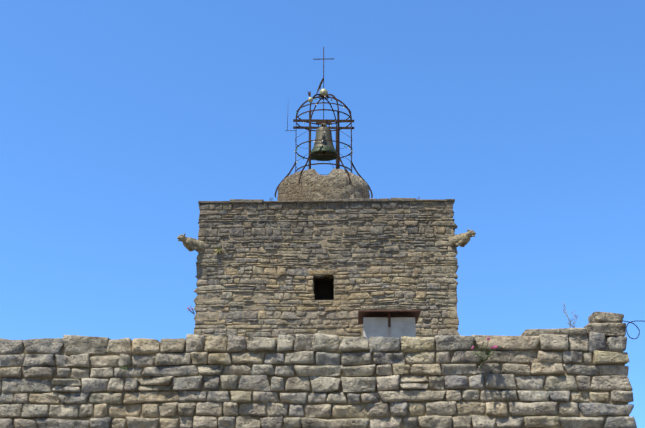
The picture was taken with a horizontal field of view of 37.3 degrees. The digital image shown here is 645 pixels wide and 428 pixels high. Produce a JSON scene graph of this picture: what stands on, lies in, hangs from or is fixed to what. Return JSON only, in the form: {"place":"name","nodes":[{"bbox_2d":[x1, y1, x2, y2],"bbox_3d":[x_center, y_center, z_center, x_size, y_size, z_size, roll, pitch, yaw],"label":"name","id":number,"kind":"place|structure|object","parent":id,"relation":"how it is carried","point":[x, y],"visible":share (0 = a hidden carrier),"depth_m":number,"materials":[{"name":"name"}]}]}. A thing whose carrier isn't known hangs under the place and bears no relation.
{"place":"outdoors","nodes":[
{"label":"outdoors","id":0,"kind":"place"},
{"bbox_2d":[0,342,629,427],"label":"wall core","id":1,"kind":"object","parent":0,"point":[342,374],"visible":0.21,"depth_m":12.88,"materials":[{"name":"grey stone"}]},
{"bbox_2d":[0,312,636,427],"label":"stone wall","id":2,"kind":"structure","parent":1,"relation":"attached to","point":[598,331],"depth_m":12.85,"materials":[{"name":"beige stone"}]},
{"bbox_2d":[471,337,497,361],"bbox_3d":[2.151,1.818,12.756,0.369,0.332,0.302,-1,-17,2],"label":"valerian","id":3,"kind":"object","parent":2,"relation":"on","point":[485,353],"depth_m":12.74,"materials":[{"name":"green plant"}]},
{"bbox_2d":[562,303,577,327],"bbox_3d":[3.422,1.456,13.159,0.217,0.514,0.051,-6,-18,17],"label":"dry weed","id":4,"kind":"object","parent":2,"relation":"on","point":[571,319],"visible":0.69,"depth_m":13.16,"materials":[{"name":"grey plant"}]},
{"bbox_2d":[620,320,644,338],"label":"cable","id":5,"kind":"object","parent":2,"relation":"attached to","point":[635,325],"visible":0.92,"depth_m":12.90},
{"bbox_2d":[0,0,644,427],"label":"sky","id":6,"kind":"structure","parent":0,"point":[118,117],"materials":[{"name":"blue"}]},
{"bbox_2d":[197,199,456,342],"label":"tower","id":7,"kind":"structure","parent":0,"point":[321,242],"depth_m":26.72,"materials":[{"name":"grey stone"}]},
{"bbox_2d":[177,233,204,251],"bbox_3d":[-3.661,0.814,26.872,1.027,0.460,0.340,15,-23,-41],"label":"gargoyle","id":8,"kind":"object","parent":7,"relation":"attached to","point":[190,244],"visible":0.96,"depth_m":26.73,"materials":[{"name":"stone"}]},
{"bbox_2d":[277,168,369,200],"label":"dome","id":9,"kind":"structure","parent":7,"relation":"on","point":[315,185],"depth_m":29.75,"materials":[{"name":"grey stone"}]},
{"bbox_2d":[274,58,372,197],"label":"cage bars","id":10,"kind":"object","parent":9,"relation":"on","point":[337,128],"visible":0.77,"depth_m":31.20,"materials":[{"name":"black metal"}]},
{"bbox_2d":[307,78,322,95],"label":"vanes","id":11,"kind":"object","parent":10,"relation":"attached to","point":[321,82],"visible":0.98,"depth_m":32.14,"materials":[{"name":"metal"}]},
{"bbox_2d":[308,89,327,101],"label":"finial balls","id":12,"kind":"object","parent":10,"relation":"attached to","point":[323,92],"visible":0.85,"depth_m":31.93,"materials":[{"name":"paint"}]},
{"bbox_2d":[287,47,352,174],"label":"cage rods","id":13,"kind":"object","parent":10,"relation":"attached to","point":[323,118],"visible":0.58,"depth_m":31.78,"materials":[{"name":"black metal"}]},
{"bbox_2d":[294,96,352,162],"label":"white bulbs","id":14,"kind":"object","parent":10,"relation":"attached to","point":[324,132],"visible":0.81,"depth_m":31.27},
{"bbox_2d":[316,121,331,156],"bbox_3d":[0.040,-2.462,31.565,0.523,1.263,0.121,-1,-17,2],"label":"bell clapper","id":15,"kind":"object","parent":10,"relation":"attached to","point":[320,123],"visible":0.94,"depth_m":31.70,"materials":[{"name":"metal"}]},
{"bbox_2d":[311,123,336,160],"bbox_3d":[0.040,-2.453,31.569,0.964,1.153,0.964,-1,-17,2],"label":"bell","id":16,"kind":"object","parent":10,"relation":"attached to","point":[326,147],"visible":0.96,"depth_m":31.39,"materials":[{"name":"grey metal"}]},
{"bbox_2d":[314,275,333,299],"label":"window opening","id":17,"kind":"object","parent":7,"relation":"attached to","point":[323,288],"depth_m":27.26,"materials":[{"name":"stone"}]},
{"bbox_2d":[194,198,459,340],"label":"tower stones","id":18,"kind":"object","parent":7,"relation":"attached to","point":[260,232],"visible":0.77,"depth_m":26.70,"materials":[{"name":"grey stone"}]},
{"bbox_2d":[448,228,475,246],"bbox_3d":[3.865,0.688,26.666,0.340,0.460,1.027,15,-23,-41],"label":"gargoyle","id":19,"kind":"object","parent":7,"relation":"attached to","point":[462,240],"visible":0.98,"depth_m":26.52,"materials":[{"name":"stone"}]},
{"bbox_2d":[363,317,415,340],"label":"window shutters","id":20,"kind":"object","parent":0,"point":[378,326],"visible":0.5,"depth_m":19.10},
{"bbox_2d":[358,310,420,326],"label":"lintel","id":21,"kind":"structure","parent":20,"relation":"on","point":[388,314],"depth_m":19.37,"materials":[{"name":"brown wood"}]}
]}

